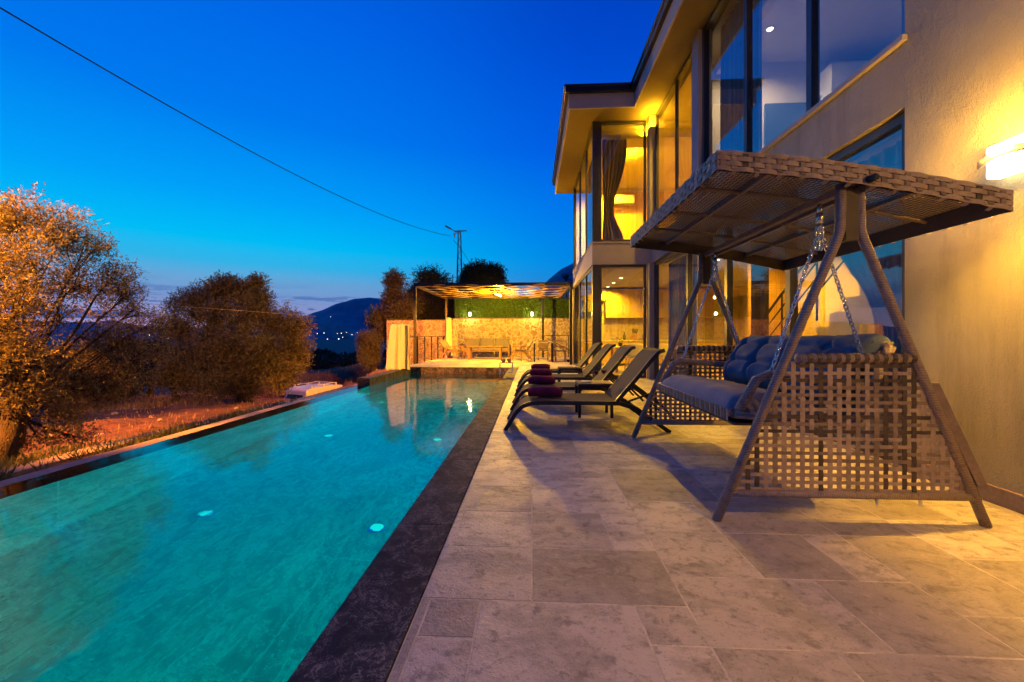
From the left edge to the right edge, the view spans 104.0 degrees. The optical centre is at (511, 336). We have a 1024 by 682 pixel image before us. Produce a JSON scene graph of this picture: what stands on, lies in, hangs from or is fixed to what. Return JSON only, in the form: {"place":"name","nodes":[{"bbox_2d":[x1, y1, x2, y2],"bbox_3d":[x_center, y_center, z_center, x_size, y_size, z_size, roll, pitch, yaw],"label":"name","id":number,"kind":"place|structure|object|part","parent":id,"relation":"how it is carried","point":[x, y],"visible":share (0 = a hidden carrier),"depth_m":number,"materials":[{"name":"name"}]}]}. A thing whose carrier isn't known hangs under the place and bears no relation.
{"place":"outdoors","nodes":[
{"label":"outdoors","id":0,"kind":"place"},
{"bbox_2d":[2,320,197,338],"bbox_3d":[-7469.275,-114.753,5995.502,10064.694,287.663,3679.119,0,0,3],"label":"mountains","id":1,"kind":"structure","parent":0,"point":[65,334],"depth_m":5455.34,"materials":[{"name":"blue"}]},
{"bbox_2d":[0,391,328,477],"bbox_3d":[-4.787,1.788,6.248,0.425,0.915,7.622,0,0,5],"label":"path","id":2,"kind":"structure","parent":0,"point":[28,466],"depth_m":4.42,"materials":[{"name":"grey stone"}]},
{"bbox_2d":[42,294,316,316],"bbox_3d":[-8.885,-0.834,10.564,6.756,0.466,0.233,0,0,-29],"label":"power cable","id":3,"kind":"object","parent":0,"point":[209,308],"visible":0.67,"depth_m":11.00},
{"bbox_2d":[0,338,387,462],"bbox_3d":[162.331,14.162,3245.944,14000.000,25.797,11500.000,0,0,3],"label":"ground","id":4,"kind":"structure","parent":0,"point":[339,346],"depth_m":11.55,"materials":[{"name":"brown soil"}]},
{"bbox_2d":[0,182,184,463],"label":"olive tree","id":5,"kind":"object","parent":4,"relation":"on","point":[19,401],"visible":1,"depth_m":5.05,"materials":[{"name":"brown plant"}]},
{"bbox_2d":[69,350,158,403],"bbox_3d":[-14.972,1.809,14.993,3.826,2.815,2.571,0,0,20],"label":"bush","id":6,"kind":"object","parent":4,"relation":"on","point":[132,391],"visible":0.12,"depth_m":14.78,"materials":[{"name":"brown plant"}]},
{"bbox_2d":[109,334,190,396],"bbox_3d":[-16.238,1.461,17.985,4.520,3.150,3.031,0,0,33],"label":"tree","id":7,"kind":"object","parent":4,"relation":"on","point":[150,391],"visible":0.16,"depth_m":17.66,"materials":[{"name":"brown plant"}]},
{"bbox_2d":[142,356,198,402],"bbox_3d":[-12.393,1.622,14.515,2.046,1.861,1.374,0,0,18],"label":"tree","id":8,"kind":"object","parent":4,"relation":"on","point":[169,372],"visible":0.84,"depth_m":14.32,"materials":[{"name":"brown plant"}]},
{"bbox_2d":[0,384,356,486],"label":"pool kerb","id":9,"kind":"structure","parent":4,"relation":"on","point":[60,467],"depth_m":4.61,"materials":[{"name":"stone"}]},
{"bbox_2d":[3,383,356,479],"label":"verge","id":10,"kind":"structure","parent":4,"relation":"on","point":[122,447],"depth_m":4.25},
{"bbox_2d":[0,396,296,480],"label":"weeds","id":11,"kind":"object","parent":10,"relation":"on","point":[24,460],"visible":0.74,"depth_m":4.71,"materials":[{"name":"plant"}]},
{"bbox_2d":[0,347,386,386],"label":"woods","id":12,"kind":"object","parent":4,"relation":"on","point":[325,358],"visible":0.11,"depth_m":47.86,"materials":[{"name":"green plant"}]},
{"bbox_2d":[153,269,319,403],"bbox_3d":[-10.589,0.154,14.930,6.200,5.425,3.036,0,0,3],"label":"olive tree","id":13,"kind":"object","parent":4,"relation":"on","point":[240,364],"visible":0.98,"depth_m":14.52,"materials":[{"name":"green plant"}]},
{"bbox_2d":[284,381,342,398],"bbox_3d":[-9.970,3.400,21.480,1.720,1.960,4.077,0,0,23],"label":"parked van","id":14,"kind":"object","parent":4,"relation":"on","point":[305,390],"visible":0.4,"depth_m":20.08,"materials":[{"name":"metal"}]},
{"bbox_3d":[-10.717,3.056,19.708,1.120,0.352,0.065,0,0,23],"label":"rear window","id":15,"kind":"part","parent":14,"relation":"part of","materials":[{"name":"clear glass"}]},
{"bbox_2d":[355,322,386,372],"bbox_3d":[-8.169,0.662,22.998,2.190,3.049,2.116,0,0,3],"label":"bush","id":16,"kind":"object","parent":4,"relation":"on","point":[368,345],"visible":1,"depth_m":22.63,"materials":[{"name":"green plant"}]},
{"bbox_2d":[363,267,430,347],"bbox_3d":[-7.272,-1.224,24.940,4.068,6.315,3.631,0,0,3],"label":"olive tree","id":17,"kind":"object","parent":4,"relation":"on","point":[398,305],"visible":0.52,"depth_m":24.62,"materials":[{"name":"green plant"}]},
{"bbox_2d":[387,320,452,370],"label":"stone wall","id":18,"kind":"structure","parent":4,"relation":"on","point":[430,327],"depth_m":22.47,"materials":[{"name":"stone"}]},
{"bbox_2d":[404,262,470,319],"bbox_3d":[-5.397,-1.782,26.851,5.463,6.612,4.583,0,0,3],"label":"olive tree","id":19,"kind":"object","parent":4,"relation":"on","point":[434,307],"visible":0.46,"depth_m":26.07,"materials":[{"name":"green plant"}]},
{"bbox_2d":[445,225,466,280],"bbox_3d":[-4.761,-3.689,33.986,1.790,11.317,0.828,0,0,3],"label":"utility pole","id":20,"kind":"object","parent":4,"relation":"on","point":[458,240],"visible":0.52,"depth_m":33.93,"materials":[{"name":"grey metal"}]},
{"bbox_2d":[0,7,448,235],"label":"power cable","id":21,"kind":"object","parent":20,"relation":"attached to","point":[177,110],"visible":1,"depth_m":10.90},
{"bbox_2d":[456,257,509,295],"bbox_3d":[-2.223,-2.219,30.018,4.381,7.358,3.506,0,0,3],"label":"olive tree","id":22,"kind":"object","parent":4,"relation":"on","point":[481,272],"visible":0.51,"depth_m":29.27,"materials":[{"name":"green plant"}]},
{"bbox_2d":[552,0,1023,514],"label":"villa","id":23,"kind":"object","parent":4,"relation":"on","point":[937,88],"visible":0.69,"depth_m":4.32,"materials":[{"name":"paint"}]},
{"bbox_2d":[574,128,591,268],"bbox_3d":[2.204,-3.910,12.445,0.070,3.049,4.420,0,0,3],"label":"window","id":24,"kind":"structure","parent":23,"relation":"in","point":[582,189],"depth_m":12.24,"materials":[{"name":"clear glass"}]},
{"bbox_2d":[574,267,591,375],"bbox_3d":[2.204,-0.380,12.445,0.070,2.854,4.420,0,0,3],"label":"window","id":25,"kind":"structure","parent":23,"relation":"in","point":[581,304],"depth_m":12.74,"materials":[{"name":"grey glass"}]},
{"bbox_2d":[588,163,591,245],"bbox_3d":[2.432,-3.850,12.544,0.102,2.880,1.501,0,0,3],"label":"curtain","id":26,"kind":"object","parent":23,"relation":"hanging from","point":[590,233],"visible":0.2,"depth_m":12.02,"materials":[{"name":"white fabric"}]},
{"bbox_2d":[602,139,626,239],"bbox_3d":[2.669,-3.850,10.397,0.651,2.881,0.102,0,0,3],"label":"curtain","id":27,"kind":"object","parent":23,"relation":"hanging from","point":[614,152],"visible":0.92,"depth_m":10.39,"materials":[{"name":"brown fabric"}]},
{"bbox_2d":[599,120,645,241],"bbox_3d":[2.797,-3.910,10.133,1.175,3.049,0.080,0,0,3],"label":"window","id":28,"kind":"structure","parent":23,"relation":"in","point":[643,122],"depth_m":10.11,"materials":[{"name":"grey glass"}]},
{"bbox_2d":[599,264,645,377],"bbox_3d":[2.797,-0.380,10.133,1.175,2.854,0.080,0,0,3],"label":"window","id":29,"kind":"structure","parent":23,"relation":"in","point":[638,265],"depth_m":10.11,"materials":[{"name":"grey glass"}]},
{"bbox_2d":[614,195,634,204],"bbox_3d":[3.906,-4.880,14.345,0.930,0.320,0.235,0,0,3],"label":"air conditioner","id":30,"kind":"object","parent":23,"relation":"attached to","point":[624,199],"visible":0.56,"depth_m":14.24,"materials":[{"name":"white plastic"}]},
{"bbox_2d":[611,346,698,372],"bbox_3d":[4.222,0.673,11.854,2.550,0.747,0.900,0,0,3],"label":"dining table","id":31,"kind":"object","parent":23,"relation":"on","point":[616,347],"visible":0.12,"depth_m":11.53,"materials":[{"name":"brown wood"}]},
{"bbox_2d":[616,337,624,345],"bbox_3d":[3.189,0.157,11.765,0.272,0.284,0.284,0,0,3],"label":"potted plant","id":32,"kind":"object","parent":31,"relation":"on","point":[620,343],"visible":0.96,"depth_m":11.72,"materials":[{"name":"green plant"}]},
{"bbox_2d":[588,288,723,362],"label":"kitchen units","id":33,"kind":"object","parent":23,"relation":"attached to","point":[623,303],"visible":0.43,"depth_m":14.40},
{"bbox_2d":[659,343,667,366],"bbox_3d":[4.114,0.623,11.181,0.460,0.853,0.546,0,0,3],"label":"dining chair","id":34,"kind":"object","parent":23,"relation":"on","point":[662,346],"visible":0.3,"depth_m":10.94,"materials":[{"name":"white fabric"}]},
{"bbox_2d":[656,50,691,214],"bbox_3d":[3.493,-3.897,8.586,0.070,3.075,2.450,0,0,3],"label":"window","id":35,"kind":"structure","parent":23,"relation":"in","point":[675,85],"depth_m":8.45,"materials":[{"name":"grey metal"}]},
{"bbox_2d":[668,254,697,374],"bbox_3d":[3.725,-0.355,8.776,0.102,2.770,1.702,0,0,3],"label":"curtain","id":36,"kind":"object","parent":23,"relation":"hanging from","point":[677,290],"visible":0.54,"depth_m":8.89,"materials":[{"name":"white fabric"}]},
{"bbox_2d":[720,0,761,179],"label":"curtain","id":37,"kind":"object","parent":23,"relation":"hanging from","point":[732,92],"visible":0.69,"depth_m":6.44,"materials":[{"name":"white fabric"}]},
{"bbox_2d":[702,0,819,192],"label":"window","id":38,"kind":"structure","parent":23,"relation":"in","point":[812,6],"depth_m":5.62,"materials":[{"name":"black metal"}]},
{"bbox_2d":[766,25,773,31],"bbox_3d":[4.504,-5.367,6.984,0.132,0.025,0.130,0,0,3],"label":"downlight","id":39,"kind":"object","parent":23,"relation":"attached to","point":[769,28],"visible":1,"depth_m":6.96,"materials":[{"name":"white ceramic"}]},
{"bbox_2d":[654,112,904,464],"bbox_3d":[3.368,-0.380,6.485,0.100,2.854,6.660,0,0,3],"label":"window","id":40,"kind":"structure","parent":23,"relation":"in","point":[897,124],"depth_m":4.66,"materials":[{"name":"black metal"}]},
{"bbox_2d":[764,102,805,145],"bbox_3d":[5.347,-3.485,7.808,0.800,2.110,0.050,0,0,3],"label":"window","id":41,"kind":"structure","parent":23,"relation":"in","point":[778,117],"depth_m":7.79,"materials":[{"name":"glass"}]},
{"bbox_2d":[824,140,901,451],"bbox_3d":[3.482,-0.355,3.903,0.102,2.771,1.335,0,0,3],"label":"curtain","id":42,"kind":"object","parent":23,"relation":"hanging from","point":[889,257],"visible":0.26,"depth_m":3.71,"materials":[{"name":"white fabric"}]},
{"bbox_2d":[902,0,904,33],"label":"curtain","id":43,"kind":"object","parent":23,"relation":"hanging from","point":[903,16],"visible":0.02,"depth_m":3.52,"materials":[{"name":"grey fabric"}]},
{"bbox_2d":[977,133,1023,178],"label":"wall sconce","id":44,"kind":"object","parent":23,"relation":"attached to","point":[1003,159],"depth_m":2.40,"materials":[{"name":"white glass"}]},
{"bbox_2d":[203,298,385,338],"bbox_3d":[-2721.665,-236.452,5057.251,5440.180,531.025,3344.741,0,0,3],"label":"mountains","id":45,"kind":"structure","parent":0,"point":[343,318],"depth_m":4571.12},
{"bbox_2d":[0,0,661,326],"label":"sky","id":46,"kind":"structure","parent":0,"point":[430,115],"materials":[{"name":"blue"}]},
{"bbox_2d":[560,273,572,296],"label":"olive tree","id":47,"kind":"object","parent":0,"point":[565,278],"visible":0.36,"depth_m":60.07,"materials":[{"name":"green plant"}]},
{"bbox_2d":[535,263,668,297],"bbox_3d":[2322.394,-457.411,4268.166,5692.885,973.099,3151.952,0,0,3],"label":"mountains","id":48,"kind":"structure","parent":0,"point":[558,277],"depth_m":4139.62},
{"bbox_2d":[624,343,642,369],"bbox_3d":[3.414,0.623,11.216,0.460,0.853,0.546,0,0,3],"label":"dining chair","id":49,"kind":"object","parent":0,"point":[633,353],"visible":0.39,"depth_m":10.98,"materials":[{"name":"white fabric"}]},
{"bbox_2d":[629,328,637,339],"bbox_3d":[4.370,-0.075,14.350,0.295,0.417,0.140,0,0,3],"label":"knife block","id":50,"kind":"object","parent":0,"point":[633,335],"depth_m":14.28,"materials":[{"name":"brown wood"}]},
{"bbox_2d":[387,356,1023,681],"bbox_3d":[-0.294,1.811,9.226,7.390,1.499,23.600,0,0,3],"label":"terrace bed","id":51,"kind":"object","parent":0,"point":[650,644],"visible":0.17,"depth_m":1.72,"materials":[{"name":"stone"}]},
{"bbox_2d":[452,318,568,356],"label":"stone wall","id":52,"kind":"structure","parent":51,"relation":"on","point":[516,331],"depth_m":21.02,"materials":[{"name":"stone"}]},
{"bbox_2d":[454,299,541,317],"bbox_3d":[-0.746,-1.514,21.156,4.690,1.173,0.255,0,0,3],"label":"hedge panel","id":53,"kind":"object","parent":52,"relation":"on","point":[500,308],"visible":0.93,"depth_m":21.13,"materials":[{"name":"green plant"}]},
{"bbox_2d":[544,297,568,317],"bbox_3d":[2.967,-1.513,20.969,2.672,1.142,0.257,0,0,3],"label":"hedge panel","id":54,"kind":"object","parent":52,"relation":"on","point":[557,308],"visible":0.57,"depth_m":20.97,"materials":[{"name":"green plant"}]},
{"bbox_2d":[388,356,1023,681],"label":"terrace","id":55,"kind":"structure","parent":0,"point":[532,642],"depth_m":1.79,"materials":[{"name":"stone"}]},
{"bbox_2d":[410,336,444,363],"bbox_3d":[-3.560,0.527,17.312,0.050,1.065,7.575,0,0,3],"label":"railing","id":56,"kind":"object","parent":55,"relation":"on","point":[431,346],"visible":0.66,"depth_m":17.17,"materials":[{"name":"black metal"}]},
{"bbox_2d":[445,318,451,357],"bbox_3d":[-3.080,0.075,19.475,0.349,1.970,0.204,0,0,3],"label":"draped curtain","id":57,"kind":"object","parent":55,"relation":"on","point":[448,330],"visible":0.84,"depth_m":19.43,"materials":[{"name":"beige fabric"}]},
{"bbox_2d":[440,340,464,358],"bbox_3d":[-2.839,0.632,18.887,1.011,0.884,0.760,0,0,18],"label":"lounge armchair","id":58,"kind":"object","parent":55,"relation":"on","point":[446,346],"visible":0.98,"depth_m":18.70,"materials":[{"name":"brown wood"}]},
{"bbox_2d":[467,346,502,359],"bbox_3d":[-1.230,0.760,18.456,1.600,0.600,0.742,0,0,3],"label":"coffee table","id":59,"kind":"object","parent":55,"relation":"on","point":[470,352],"visible":1,"depth_m":18.14,"materials":[{"name":"brown wood"}]},
{"bbox_2d":[462,338,509,357],"bbox_3d":[-1.292,0.585,20.215,2.360,0.950,0.750,0,0,3],"label":"outdoor sofa","id":60,"kind":"object","parent":55,"relation":"on","point":[504,342],"visible":0.91,"depth_m":20.33,"materials":[{"name":"beige fabric"}]},
{"bbox_2d":[413,282,571,364],"bbox_3d":[-0.617,-0.475,17.603,5.990,3.070,5.439,0,0,3],"label":"pergola","id":61,"kind":"object","parent":55,"relation":"on","point":[567,286],"visible":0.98,"depth_m":16.10,"materials":[{"name":"brown wood"}]},
{"bbox_2d":[510,340,533,359],"bbox_3d":[0.441,0.632,18.215,1.011,0.884,0.760,0,0,-7],"label":"lounge armchair","id":62,"kind":"object","parent":55,"relation":"on","point":[525,348],"visible":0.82,"depth_m":17.92,"materials":[{"name":"brown wood"}]},
{"bbox_2d":[520,341,530,360],"bbox_3d":[0.592,0.620,16.992,0.455,0.880,0.510,0,0,3],"label":"wicker chair","id":63,"kind":"object","parent":55,"relation":"on","point":[521,346],"visible":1,"depth_m":16.78,"materials":[{"name":"wicker"}]},
{"bbox_2d":[537,340,548,359],"bbox_3d":[1.389,0.620,17.760,0.510,0.880,0.455,0,0,3],"label":"wicker chair","id":64,"kind":"object","parent":55,"relation":"on","point":[542,345],"visible":1,"depth_m":17.95,"materials":[{"name":"brown wicker"}]},
{"bbox_2d":[533,342,553,361],"bbox_3d":[1.320,0.660,16.880,0.850,0.800,0.850,0,0,3],"label":"outdoor dining table","id":65,"kind":"object","parent":55,"relation":"on","point":[551,349],"visible":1,"depth_m":16.51,"materials":[{"name":"brown wood"}]},
{"bbox_2d":[544,335,568,356],"bbox_3d":[2.528,0.502,20.312,1.780,1.115,0.065,0,0,3],"label":"railing","id":66,"kind":"object","parent":55,"relation":"on","point":[559,344],"visible":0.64,"depth_m":20.29,"materials":[{"name":"black metal"}]},
{"bbox_2d":[517,342,602,386],"bbox_3d":[1.068,0.607,8.627,1.910,0.943,0.625,0,0,3],"label":"sun lounger","id":67,"kind":"object","parent":55,"relation":"on","point":[588,355],"visible":0.52,"depth_m":8.38,"materials":[{"name":"black metal"}]},
{"bbox_2d":[531,364,549,368],"bbox_3d":[0.617,0.655,8.630,0.406,0.124,0.146,0,0,3],"label":"rolled towel","id":68,"kind":"object","parent":67,"relation":"on","point":[540,366],"visible":0.94,"depth_m":8.57,"materials":[{"name":"purple fabric"}]},
{"bbox_2d":[555,340,565,361],"bbox_3d":[2.055,0.620,16.919,0.455,0.880,0.510,0,0,3],"label":"wicker chair","id":69,"kind":"object","parent":55,"relation":"on","point":[564,351],"visible":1,"depth_m":16.74,"materials":[{"name":"brown wicker"}]},
{"bbox_2d":[514,343,615,395],"bbox_3d":[1.003,0.607,7.329,1.910,0.943,0.625,0,0,3],"label":"sun lounger","id":70,"kind":"object","parent":55,"relation":"on","point":[593,364],"visible":0.68,"depth_m":7.15,"materials":[{"name":"black metal"}]},
{"bbox_2d":[530,369,551,374],"bbox_3d":[0.532,0.655,7.332,0.406,0.124,0.146,0,0,3],"label":"rolled towel","id":71,"kind":"object","parent":70,"relation":"on","point":[540,371],"visible":1,"depth_m":7.27,"materials":[{"name":"purple fabric"}]},
{"bbox_2d":[558,366,581,390],"bbox_3d":[1.144,0.838,7.953,0.450,0.445,0.400,0,0,3],"label":"side table","id":72,"kind":"object","parent":55,"relation":"on","point":[572,368],"visible":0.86,"depth_m":7.76,"materials":[{"name":"black metal"}]},
{"bbox_2d":[510,345,643,409],"bbox_3d":[0.936,0.607,6.001,1.910,0.943,0.625,0,0,3],"label":"sun lounger","id":73,"kind":"object","parent":55,"relation":"on","point":[616,359],"visible":0.54,"depth_m":5.83,"materials":[{"name":"black metal"}]},
{"bbox_2d":[528,376,554,383],"bbox_3d":[0.446,0.655,6.005,0.406,0.124,0.146,0,0,3],"label":"rolled towel","id":74,"kind":"object","parent":73,"relation":"on","point":[541,379],"visible":1,"depth_m":5.95,"materials":[{"name":"purple fabric"}]},
{"bbox_2d":[504,347,673,432],"bbox_3d":[0.874,0.607,4.752,1.910,0.943,0.625,0,0,3],"label":"sun lounger","id":75,"kind":"object","parent":55,"relation":"on","point":[621,386],"visible":0.85,"depth_m":4.53,"materials":[{"name":"black metal"}]},
{"bbox_2d":[528,386,562,396],"bbox_3d":[0.393,0.655,4.756,0.406,0.124,0.146,0,0,3],"label":"rolled towel","id":76,"kind":"object","parent":75,"relation":"on","point":[544,391],"visible":1,"depth_m":4.70,"materials":[{"name":"purple fabric"}]},
{"bbox_2d":[575,380,612,417],"bbox_3d":[1.095,0.838,5.382,0.450,0.445,0.400,0,0,3],"label":"side table","id":77,"kind":"object","parent":55,"relation":"on","point":[605,384],"visible":0.81,"depth_m":5.20,"materials":[{"name":"black metal"}]},
{"bbox_2d":[630,149,1012,527],"bbox_3d":[1.966,0.015,3.166,1.564,2.109,2.050,0,0,3],"label":"garden swing","id":78,"kind":"object","parent":55,"relation":"on","point":[817,372],"visible":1,"depth_m":2.29,"materials":[{"name":"wicker"}]},
{"bbox_2d":[749,231,873,406],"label":"staircase","id":79,"kind":"structure","parent":0,"point":[860,310],"depth_m":5.54,"materials":[{"name":"beige metal"}]},
{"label":"pool basin","id":80,"kind":"structure","parent":0,"visible":0},
{"bbox_2d":[0,373,504,681],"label":"pool water","id":81,"kind":"structure","parent":80,"relation":"in","point":[247,549],"depth_m":2.51,"materials":[{"name":"teal liquid"}]},
{"bbox_2d":[357,367,410,385],"bbox_3d":[-3.649,1.958,11.932,0.340,1.804,3.730,0,0,3],"label":"pool raised edge","id":82,"kind":"object","parent":80,"relation":"attached to","point":[373,379],"visible":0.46,"depth_m":10.98,"materials":[{"name":"black stone"}]},
{"bbox_2d":[386,324,409,369],"bbox_3d":[-3.671,0.342,12.958,0.788,1.464,0.503,0,0,3],"label":"draped curtain","id":83,"kind":"object","parent":82,"relation":"on","point":[398,352],"visible":1,"depth_m":12.82,"materials":[{"name":"beige fabric"}]},
{"bbox_2d":[287,367,518,681],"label":"pool coping","id":84,"kind":"object","parent":80,"relation":"on","point":[361,637],"visible":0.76,"depth_m":1.75,"materials":[{"name":"black stone"}]},
{"bbox_2d":[499,362,512,375],"bbox_3d":[-0.157,0.878,10.871,0.360,0.356,0.300,0,0,3],"label":"pool ladder","id":85,"kind":"object","parent":84,"relation":"on","point":[500,368],"visible":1,"depth_m":10.73,"materials":[{"name":"silver metal"}]}
]}

